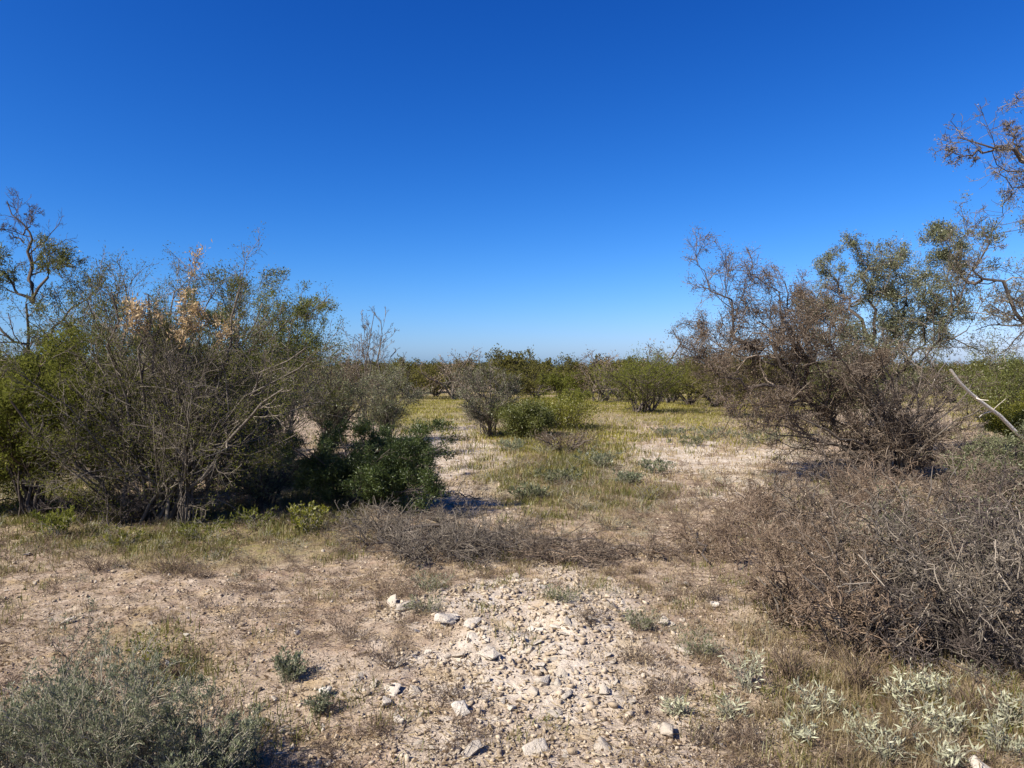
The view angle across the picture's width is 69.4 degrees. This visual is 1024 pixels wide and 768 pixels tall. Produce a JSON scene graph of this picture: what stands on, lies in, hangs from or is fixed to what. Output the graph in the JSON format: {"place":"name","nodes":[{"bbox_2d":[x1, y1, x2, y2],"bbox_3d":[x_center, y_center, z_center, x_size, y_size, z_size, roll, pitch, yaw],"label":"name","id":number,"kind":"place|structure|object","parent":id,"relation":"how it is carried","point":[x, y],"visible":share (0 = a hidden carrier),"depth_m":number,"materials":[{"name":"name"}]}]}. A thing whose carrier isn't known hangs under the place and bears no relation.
{"place":"outdoors","nodes":[
{"label":"outdoors","id":0,"kind":"place"},
{"bbox_2d":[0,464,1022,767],"bbox_3d":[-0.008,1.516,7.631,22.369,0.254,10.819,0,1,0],"label":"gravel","id":1,"kind":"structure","parent":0,"point":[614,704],"depth_m":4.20,"materials":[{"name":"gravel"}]},
{"bbox_2d":[0,383,1023,767],"bbox_3d":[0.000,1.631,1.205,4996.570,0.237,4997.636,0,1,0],"label":"ground","id":2,"kind":"structure","parent":0,"point":[404,679],"depth_m":4.72,"materials":[{"name":"soil"}]},
{"bbox_2d":[28,505,75,538],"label":"green weed","id":3,"kind":"object","parent":2,"relation":"on","point":[62,519],"visible":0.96,"depth_m":7.33,"materials":[{"name":"green plant"}]},
{"bbox_2d":[0,656,118,767],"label":"sage bush","id":4,"kind":"object","parent":2,"relation":"on","point":[11,699],"visible":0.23,"depth_m":3.06,"materials":[{"name":"green plant"}]},
{"bbox_2d":[0,317,123,516],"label":"green shrub","id":5,"kind":"object","parent":2,"relation":"on","point":[9,413],"visible":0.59,"depth_m":8.30,"materials":[{"name":"green plant"}]},
{"bbox_2d":[0,188,123,376],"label":"bare topped tree","id":6,"kind":"object","parent":2,"relation":"on","point":[63,259],"visible":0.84,"depth_m":12.61,"materials":[{"name":"green plant"}]},
{"bbox_2d":[35,596,115,696],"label":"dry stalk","id":7,"kind":"object","parent":2,"relation":"on","point":[82,642],"visible":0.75,"depth_m":3.80,"materials":[{"name":"brown plant"}]},
{"bbox_2d":[0,276,157,481],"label":"mesquite tree","id":8,"kind":"object","parent":2,"relation":"on","point":[70,297],"visible":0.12,"depth_m":10.99,"materials":[{"name":"green plant"}]},
{"bbox_2d":[69,542,133,571],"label":"dry grass tuft","id":9,"kind":"object","parent":2,"relation":"on","point":[99,564],"visible":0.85,"depth_m":6.14,"materials":[{"name":"plant"}]},
{"bbox_2d":[22,453,188,527],"bbox_3d":[-4.324,1.205,8.183,1.650,0.942,1.257,0,1,16],"label":"dead brush","id":10,"kind":"object","parent":2,"relation":"on","point":[136,503],"visible":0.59,"depth_m":7.99,"materials":[{"name":"brown plant"}]},
{"bbox_2d":[0,622,224,767],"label":"sage bush","id":11,"kind":"object","parent":2,"relation":"on","point":[106,745],"visible":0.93,"depth_m":2.87,"materials":[{"name":"green plant"}]},
{"bbox_2d":[88,524,149,546],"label":"green weed","id":12,"kind":"object","parent":2,"relation":"on","point":[106,534],"visible":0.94,"depth_m":6.93,"materials":[{"name":"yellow plant"}]},
{"bbox_2d":[125,627,176,667],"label":"yellow weed","id":13,"kind":"object","parent":2,"relation":"on","point":[149,653],"visible":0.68,"depth_m":4.16,"materials":[{"name":"green plant"}]},
{"bbox_2d":[139,545,196,574],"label":"dry grass tuft","id":14,"kind":"object","parent":2,"relation":"on","point":[172,565],"visible":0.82,"depth_m":6.06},
{"bbox_2d":[85,328,259,491],"bbox_3d":[-4.645,0.384,9.823,2.135,2.315,2.107,1,1,45],"label":"bare shrub","id":15,"kind":"object","parent":2,"relation":"on","point":[147,408],"visible":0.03,"depth_m":9.46,"materials":[{"name":"brown plant"}]},
{"bbox_2d":[0,221,355,527],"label":"bare shrub","id":16,"kind":"object","parent":2,"relation":"on","point":[133,450],"visible":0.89,"depth_m":8.06,"materials":[{"name":"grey plant"}]},
{"bbox_2d":[104,239,281,524],"bbox_3d":[-3.451,0.020,8.131,1.664,3.152,1.853,0,1,0],"label":"dead leaf tree","id":17,"kind":"object","parent":2,"relation":"on","point":[182,508],"visible":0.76,"depth_m":7.96,"materials":[{"name":"brown plant"}]},
{"bbox_2d":[124,676,266,767],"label":"sage bush","id":18,"kind":"object","parent":2,"relation":"on","point":[186,751],"visible":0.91,"depth_m":2.93,"materials":[{"name":"green plant"}]},
{"bbox_2d":[103,264,308,486],"bbox_3d":[-4.367,-0.130,10.907,2.871,3.331,2.683,0,1,0],"label":"mesquite tree","id":19,"kind":"object","parent":2,"relation":"on","point":[298,309],"visible":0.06,"depth_m":10.70,"materials":[{"name":"green plant"}]},
{"bbox_2d":[177,514,236,542],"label":"green weed","id":20,"kind":"object","parent":2,"relation":"on","point":[194,528],"visible":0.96,"depth_m":7.24,"materials":[{"name":"green plant"}]},
{"bbox_2d":[183,304,316,489],"bbox_3d":[-3.754,0.207,10.331,1.890,2.673,2.129,0,1,0],"label":"bare shrub","id":21,"kind":"object","parent":2,"relation":"on","point":[271,428],"visible":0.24,"depth_m":10.22,"materials":[{"name":"grey plant"}]},
{"bbox_2d":[230,505,278,530],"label":"green weed","id":22,"kind":"object","parent":2,"relation":"on","point":[249,518],"visible":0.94,"depth_m":7.74,"materials":[{"name":"green plant"}]},
{"bbox_2d":[199,441,310,508],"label":"shrub","id":23,"kind":"object","parent":2,"relation":"on","point":[271,483],"visible":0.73,"depth_m":9.03,"materials":[{"name":"green plant"}]},
{"bbox_2d":[271,643,307,681],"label":"green weed","id":24,"kind":"object","parent":2,"relation":"on","point":[284,666],"visible":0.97,"depth_m":3.99,"materials":[{"name":"green plant"}]},
{"bbox_2d":[240,268,350,460],"bbox_3d":[-4.200,-0.316,13.685,2.224,3.633,2.216,0,1,0],"label":"mesquite tree","id":25,"kind":"object","parent":2,"relation":"on","point":[310,338],"visible":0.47,"depth_m":13.55,"materials":[{"name":"green plant"}]},
{"bbox_2d":[285,500,330,533],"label":"yellow weed","id":26,"kind":"object","parent":2,"relation":"on","point":[309,511],"visible":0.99,"depth_m":7.43,"materials":[{"name":"green plant"}]},
{"bbox_2d":[300,685,336,715],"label":"green weed","id":27,"kind":"object","parent":2,"relation":"on","point":[323,702],"visible":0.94,"depth_m":3.59,"materials":[{"name":"green plant"}]},
{"bbox_2d":[295,343,373,448],"bbox_3d":[-3.900,0.268,15.760,2.002,2.316,1.824,0,1,-15],"label":"mesquite tree","id":28,"kind":"object","parent":2,"relation":"on","point":[339,409],"visible":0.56,"depth_m":15.60,"materials":[{"name":"green plant"}]},
{"bbox_2d":[294,339,381,445],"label":"brown shrub","id":29,"kind":"object","parent":2,"relation":"on","point":[351,371],"visible":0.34,"depth_m":16.36,"materials":[{"name":"grey plant"}]},
{"bbox_2d":[267,413,461,514],"bbox_3d":[-1.885,0.975,9.039,2.585,1.285,1.810,0,1,0],"label":"evergreen bush","id":30,"kind":"object","parent":2,"relation":"on","point":[365,478],"visible":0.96,"depth_m":8.71,"materials":[{"name":"green plant"}]},
{"bbox_2d":[335,306,404,431],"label":"bare upright shrub","id":31,"kind":"object","parent":2,"relation":"on","point":[372,349],"visible":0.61,"depth_m":20.01,"materials":[{"name":"grey plant"}]},
{"bbox_2d":[358,631,418,667],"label":"dead weed","id":32,"kind":"object","parent":2,"relation":"on","point":[386,657],"visible":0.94,"depth_m":4.12,"materials":[{"name":"brown plant"}]},
{"bbox_2d":[354,359,431,438],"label":"brown shrub","id":33,"kind":"object","parent":2,"relation":"on","point":[388,417],"visible":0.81,"depth_m":17.87,"materials":[{"name":"grey plant"}]},
{"bbox_2d":[374,353,456,398],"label":"mesquite tree","id":34,"kind":"object","parent":2,"relation":"on","point":[425,383],"visible":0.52,"depth_m":45.76,"materials":[{"name":"green plant"}]},
{"bbox_2d":[320,490,571,577],"bbox_3d":[-0.725,1.458,7.104,2.001,0.731,2.584,-1,1,-41],"label":"brush pile","id":35,"kind":"object","parent":2,"relation":"on","point":[398,544],"visible":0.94,"depth_m":6.77,"materials":[{"name":"brown plant"}]},
{"bbox_2d":[413,346,482,399],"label":"bare tree","id":36,"kind":"object","parent":2,"relation":"on","point":[453,376],"visible":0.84,"depth_m":43.73,"materials":[{"name":"brown plant"}]},
{"bbox_2d":[423,671,482,705],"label":"dead weed","id":37,"kind":"object","parent":2,"relation":"on","point":[456,686],"visible":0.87,"depth_m":3.71,"materials":[{"name":"brown plant"}]},
{"bbox_2d":[443,356,524,437],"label":"bare shrub","id":38,"kind":"object","parent":2,"relation":"on","point":[473,410],"visible":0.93,"depth_m":19.36,"materials":[{"name":"grey plant"}]},
{"bbox_2d":[0,392,1011,516],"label":"straw","id":39,"kind":"object","parent":2,"relation":"on","point":[693,434],"visible":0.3,"depth_m":16.06,"materials":[{"name":"yellow plant"}]},
{"bbox_2d":[0,459,1022,767],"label":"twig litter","id":40,"kind":"object","parent":2,"relation":"on","point":[422,613],"visible":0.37,"depth_m":4.76,"materials":[{"name":"wood"}]},
{"bbox_2d":[0,413,1022,716],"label":"grey weeds","id":41,"kind":"object","parent":2,"relation":"on","point":[720,479],"visible":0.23,"depth_m":7.92,"materials":[{"name":"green plant"}]},
{"bbox_2d":[0,468,1023,767],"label":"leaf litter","id":42,"kind":"object","parent":2,"relation":"on","point":[370,734],"visible":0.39,"depth_m":4.10,"materials":[{"name":"brown plant"}]},
{"bbox_2d":[0,343,1023,396],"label":"treeline","id":43,"kind":"object","parent":2,"relation":"on","point":[508,359],"visible":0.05,"depth_m":56.01,"materials":[{"name":"green plant"}]},
{"bbox_2d":[0,420,1023,767],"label":"weeds","id":44,"kind":"object","parent":2,"relation":"on","point":[276,528],"visible":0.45,"depth_m":6.93,"materials":[{"name":"green plant"}]},
{"bbox_2d":[488,394,560,438],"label":"dark bush","id":45,"kind":"object","parent":2,"relation":"on","point":[523,418],"visible":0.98,"depth_m":18.68,"materials":[{"name":"green plant"}]},
{"bbox_2d":[503,362,575,398],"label":"mesquite tree","id":46,"kind":"object","parent":2,"relation":"on","point":[530,385],"visible":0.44,"depth_m":45.65,"materials":[{"name":"green plant"}]},
{"bbox_2d":[533,465,584,483],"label":"sage clump","id":47,"kind":"object","parent":2,"relation":"on","point":[553,475],"visible":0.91,"depth_m":11.09,"materials":[{"name":"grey plant"}]},
{"bbox_2d":[534,364,584,398],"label":"mesquite tree","id":48,"kind":"object","parent":2,"relation":"on","point":[557,383],"visible":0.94,"depth_m":43.74,"materials":[{"name":"green plant"}]},
{"bbox_2d":[524,427,597,452],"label":"brown shrub","id":49,"kind":"object","parent":2,"relation":"on","point":[556,444],"visible":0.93,"depth_m":15.22,"materials":[{"name":"grey plant"}]},
{"bbox_2d":[525,382,617,430],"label":"yellow bush","id":50,"kind":"object","parent":2,"relation":"on","point":[574,410],"visible":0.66,"depth_m":21.33,"materials":[{"name":"green plant"}]},
{"bbox_2d":[465,524,703,570],"bbox_3d":[0.616,1.476,6.524,1.800,0.500,1.244,0,1,-20],"label":"dead brush","id":51,"kind":"object","parent":2,"relation":"on","point":[590,551],"visible":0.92,"depth_m":6.40,"materials":[{"name":"plant"}]},
{"bbox_2d":[571,349,646,401],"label":"bare tree","id":52,"kind":"object","parent":2,"relation":"on","point":[597,384],"visible":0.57,"depth_m":39.82,"materials":[{"name":"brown plant"}]},
{"bbox_2d":[195,604,1023,767],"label":"tall dry grass","id":53,"kind":"structure","parent":2,"relation":"on","point":[930,747],"depth_m":3.53,"materials":[{"name":"plant"}]},
{"bbox_2d":[618,604,666,631],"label":"olive weed","id":54,"kind":"object","parent":2,"relation":"on","point":[647,622],"visible":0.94,"depth_m":4.66,"materials":[{"name":"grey plant"}]},
{"bbox_2d":[582,343,704,414],"bbox_3d":[5.027,-0.128,28.995,4.678,3.231,5.375,0,1,0],"label":"mesquite tree","id":55,"kind":"object","parent":2,"relation":"on","point":[646,394],"visible":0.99,"depth_m":28.65,"materials":[{"name":"green plant"}]},
{"bbox_2d":[604,331,691,402],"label":"bare tree","id":56,"kind":"object","parent":2,"relation":"on","point":[670,398],"visible":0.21,"depth_m":37.75,"materials":[{"name":"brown plant"}]},
{"bbox_2d":[674,629,728,657],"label":"olive weed","id":57,"kind":"object","parent":2,"relation":"on","point":[690,645],"visible":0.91,"depth_m":4.26,"materials":[{"name":"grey plant"}]},
{"bbox_2d":[679,715,732,747],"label":"dead weed","id":58,"kind":"object","parent":2,"relation":"on","point":[702,734],"visible":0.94,"depth_m":3.35,"materials":[{"name":"brown plant"}]},
{"bbox_2d":[666,354,775,406],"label":"mesquite tree","id":59,"kind":"object","parent":2,"relation":"on","point":[690,387],"visible":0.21,"depth_m":32.70,"materials":[{"name":"green plant"}]},
{"bbox_2d":[713,691,752,722],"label":"silver plant","id":60,"kind":"object","parent":2,"relation":"on","point":[728,708],"visible":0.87,"depth_m":3.59,"materials":[{"name":"green plant"}]},
{"bbox_2d":[683,331,789,418],"bbox_3d":[8.024,-0.317,25.959,3.378,3.254,4.016,-1,1,-36],"label":"mesquite tree","id":61,"kind":"object","parent":2,"relation":"on","point":[716,387],"visible":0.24,"depth_m":25.87,"materials":[{"name":"green plant"}]},
{"bbox_2d":[717,645,765,692],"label":"silver plant","id":62,"kind":"object","parent":2,"relation":"on","point":[749,673],"visible":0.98,"depth_m":3.88,"materials":[{"name":"green plant"}]},
{"bbox_2d":[712,464,823,520],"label":"dead shrub","id":63,"kind":"object","parent":2,"relation":"on","point":[749,481],"visible":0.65,"depth_m":8.34,"materials":[{"name":"brown plant"}]},
{"bbox_2d":[635,472,909,639],"bbox_3d":[2.081,1.293,6.206,2.320,0.873,3.653,0,1,27],"label":"dead brush","id":64,"kind":"object","parent":2,"relation":"on","point":[726,530],"visible":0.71,"depth_m":6.16,"materials":[{"name":"brown plant"}]},
{"bbox_2d":[664,225,910,479],"bbox_3d":[4.151,-0.487,11.921,3.829,4.183,2.408,0,1,-15],"label":"lacy tree","id":65,"kind":"object","parent":2,"relation":"on","point":[779,338],"visible":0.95,"depth_m":11.67,"materials":[{"name":"brown plant"}]},
{"bbox_2d":[743,564,835,635],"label":"dead shrub","id":66,"kind":"object","parent":2,"relation":"on","point":[783,603],"visible":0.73,"depth_m":4.76,"materials":[{"name":"grey plant"}]},
{"bbox_2d":[760,636,824,688],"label":"dry grass tuft","id":67,"kind":"object","parent":2,"relation":"on","point":[787,671],"visible":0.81,"depth_m":4.00,"materials":[{"name":"plant"}]},
{"bbox_2d":[777,701,826,743],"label":"silver plant","id":68,"kind":"object","parent":2,"relation":"on","point":[805,730],"visible":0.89,"depth_m":3.36,"materials":[{"name":"green plant"}]},
{"bbox_2d":[787,676,844,718],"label":"silver plant","id":69,"kind":"object","parent":2,"relation":"on","point":[804,690],"visible":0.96,"depth_m":3.61,"materials":[{"name":"green plant"}]},
{"bbox_2d":[760,464,893,548],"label":"dead shrub","id":70,"kind":"object","parent":2,"relation":"on","point":[804,501],"visible":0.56,"depth_m":7.00,"materials":[{"name":"brown plant"}]},
{"bbox_2d":[776,431,895,508],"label":"dead shrub","id":71,"kind":"object","parent":2,"relation":"on","point":[841,480],"visible":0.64,"depth_m":9.20,"materials":[{"name":"brown plant"}]},
{"bbox_2d":[777,555,937,664],"bbox_3d":[2.006,1.355,4.398,0.871,0.588,0.804,0,1,0],"label":"dead shrub","id":72,"kind":"object","parent":2,"relation":"on","point":[852,612],"visible":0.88,"depth_m":4.28,"materials":[{"name":"grey plant"}]},
{"bbox_2d":[833,705,883,741],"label":"silver plant","id":73,"kind":"object","parent":2,"relation":"on","point":[867,724],"visible":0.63,"depth_m":3.38,"materials":[{"name":"green plant"}]},
{"bbox_2d":[831,643,891,694],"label":"dry grass tuft","id":74,"kind":"object","parent":2,"relation":"on","point":[855,674],"visible":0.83,"depth_m":3.89,"materials":[{"name":"plant"}]},
{"bbox_2d":[796,346,928,425],"bbox_3d":[10.327,0.031,22.331,3.721,2.716,3.270,0,1,0],"label":"mesquite tree","id":75,"kind":"object","parent":2,"relation":"on","point":[851,386],"visible":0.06,"depth_m":22.16,"materials":[{"name":"green plant"}]},
{"bbox_2d":[734,323,1000,484],"bbox_3d":[5.754,0.542,11.868,4.562,2.941,2.564,0,1,0],"label":"thorny shrub","id":76,"kind":"object","parent":2,"relation":"on","point":[897,424],"visible":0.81,"depth_m":11.65,"materials":[{"name":"brown plant"}]},
{"bbox_2d":[780,491,955,610],"bbox_3d":[2.429,1.193,5.044,1.161,0.835,1.235,0,1,0],"label":"dead shrub","id":77,"kind":"object","parent":2,"relation":"on","point":[860,544],"visible":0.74,"depth_m":5.01,"materials":[{"name":"brown plant"}]},
{"bbox_2d":[826,449,933,525],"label":"dead shrub","id":78,"kind":"object","parent":2,"relation":"on","point":[863,478],"visible":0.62,"depth_m":8.08,"materials":[{"name":"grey plant"}]},
{"bbox_2d":[853,717,915,766],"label":"silver plant","id":79,"kind":"object","parent":2,"relation":"on","point":[884,755],"visible":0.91,"depth_m":3.18,"materials":[{"name":"green plant"}]},
{"bbox_2d":[870,658,927,702],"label":"silver plant","id":80,"kind":"object","parent":2,"relation":"on","point":[901,682],"visible":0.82,"depth_m":3.75,"materials":[{"name":"green plant"}]},
{"bbox_2d":[821,483,980,602],"bbox_3d":[2.899,1.165,5.324,1.066,0.899,1.085,0,1,-26],"label":"dead shrub","id":81,"kind":"object","parent":2,"relation":"on","point":[888,517],"visible":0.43,"depth_m":5.34,"materials":[{"name":"brown plant"}]},
{"bbox_2d":[869,698,933,747],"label":"shrub","id":82,"kind":"object","parent":2,"relation":"on","point":[904,735],"visible":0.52,"depth_m":3.34,"materials":[{"name":"plant"}]},
{"bbox_2d":[785,548,1023,685],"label":"dead brush","id":83,"kind":"object","parent":2,"relation":"on","point":[954,637],"visible":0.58,"depth_m":4.18,"materials":[{"name":"brown plant"}]},
{"bbox_2d":[790,172,1023,453],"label":"mesquite tree","id":84,"kind":"object","parent":2,"relation":"on","point":[891,293],"visible":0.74,"depth_m":13.95,"materials":[{"name":"green plant"}]},
{"bbox_2d":[890,680,951,735],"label":"silver plant","id":85,"kind":"object","parent":2,"relation":"on","point":[922,708],"visible":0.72,"depth_m":3.43,"materials":[{"name":"green plant"}]},
{"bbox_2d":[837,498,1023,673],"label":"dead shrub","id":86,"kind":"object","parent":2,"relation":"on","point":[1000,578],"visible":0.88,"depth_m":4.18,"materials":[{"name":"brown plant"}]},
{"bbox_2d":[909,662,960,703],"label":"silver plant","id":87,"kind":"object","parent":2,"relation":"on","point":[931,679],"visible":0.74,"depth_m":3.77,"materials":[{"name":"green plant"}]},
{"bbox_2d":[864,447,1021,568],"bbox_3d":[3.653,1.098,6.428,1.242,1.106,1.115,-1,1,-33],"label":"dead shrub","id":88,"kind":"object","parent":2,"relation":"on","point":[937,504],"visible":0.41,"depth_m":6.44,"materials":[{"name":"brown plant"}]},
{"bbox_2d":[912,725,984,767],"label":"silver plant","id":89,"kind":"object","parent":2,"relation":"on","point":[948,753],"visible":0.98,"depth_m":3.14,"materials":[{"name":"green plant"}]},
{"bbox_2d":[921,696,979,743],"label":"silver plant","id":90,"kind":"object","parent":2,"relation":"on","point":[954,727],"visible":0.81,"depth_m":3.38,"materials":[{"name":"green plant"}]},
{"bbox_2d":[885,450,1023,602],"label":"dead shrub","id":91,"kind":"object","parent":2,"relation":"on","point":[995,523],"visible":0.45,"depth_m":5.45,"materials":[{"name":"brown plant"}]},
{"bbox_2d":[905,436,1022,527],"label":"dead shrub","id":92,"kind":"object","parent":2,"relation":"on","point":[953,462],"visible":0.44,"depth_m":7.56,"materials":[{"name":"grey plant"}]},
{"bbox_2d":[944,671,1007,721],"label":"dry grass tuft","id":93,"kind":"object","parent":2,"relation":"on","point":[978,704],"visible":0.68,"depth_m":3.59,"materials":[{"name":"plant"}]},
{"bbox_2d":[929,90,1023,368],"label":"overhanging tree","id":94,"kind":"object","parent":2,"relation":"on","point":[1018,171],"visible":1,"depth_m":8.38,"materials":[{"name":"brown plant"}]},
{"bbox_2d":[937,492,1023,664],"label":"dead shrub","id":95,"kind":"object","parent":2,"relation":"on","point":[1016,525],"visible":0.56,"depth_m":4.28,"materials":[{"name":"brown plant"}]},
{"bbox_2d":[940,418,1023,504],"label":"green shrub","id":96,"kind":"object","parent":2,"relation":"on","point":[993,446],"visible":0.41,"depth_m":9.20,"materials":[{"name":"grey plant"}]},
{"bbox_2d":[947,320,1023,431],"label":"green shrub","id":97,"kind":"object","parent":2,"relation":"on","point":[1009,395],"visible":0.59,"depth_m":20.58,"materials":[{"name":"green plant"}]},
{"bbox_2d":[948,448,1023,542],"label":"dead shrub","id":98,"kind":"object","parent":2,"relation":"on","point":[1019,489],"visible":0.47,"depth_m":6.98,"materials":[{"name":"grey plant"}]},
{"bbox_2d":[969,711,1023,764],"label":"silver plant","id":99,"kind":"object","parent":2,"relation":"on","point":[1014,743],"visible":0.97,"depth_m":3.25,"materials":[{"name":"green plant"}]},
{"bbox_2d":[974,386,1023,446],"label":"yellow bush","id":100,"kind":"object","parent":2,"relation":"on","point":[995,422],"visible":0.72,"depth_m":16.45,"materials":[{"name":"green plant"}]},
{"bbox_2d":[977,683,1023,730],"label":"silver plant","id":101,"kind":"object","parent":2,"relation":"on","point":[1000,708],"visible":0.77,"depth_m":3.45,"materials":[{"name":"green plant"}]},
{"bbox_2d":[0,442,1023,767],"bbox_3d":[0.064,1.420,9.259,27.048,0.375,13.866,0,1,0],"label":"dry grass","id":102,"kind":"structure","parent":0,"point":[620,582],"depth_m":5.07,"materials":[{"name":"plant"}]},
{"bbox_2d":[0,466,1023,767],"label":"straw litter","id":103,"kind":"object","parent":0,"point":[492,764],"visible":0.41,"depth_m":4.23,"materials":[{"name":"beige plant"}]},
{"bbox_2d":[0,0,1023,366],"label":"sky","id":104,"kind":"structure","parent":0,"point":[516,175],"materials":[{"name":"blue"}]},
{"bbox_2d":[149,388,1006,480],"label":"yellow grass","id":105,"kind":"structure","parent":0,"point":[631,437],"depth_m":24.05,"materials":[{"name":"plant"}]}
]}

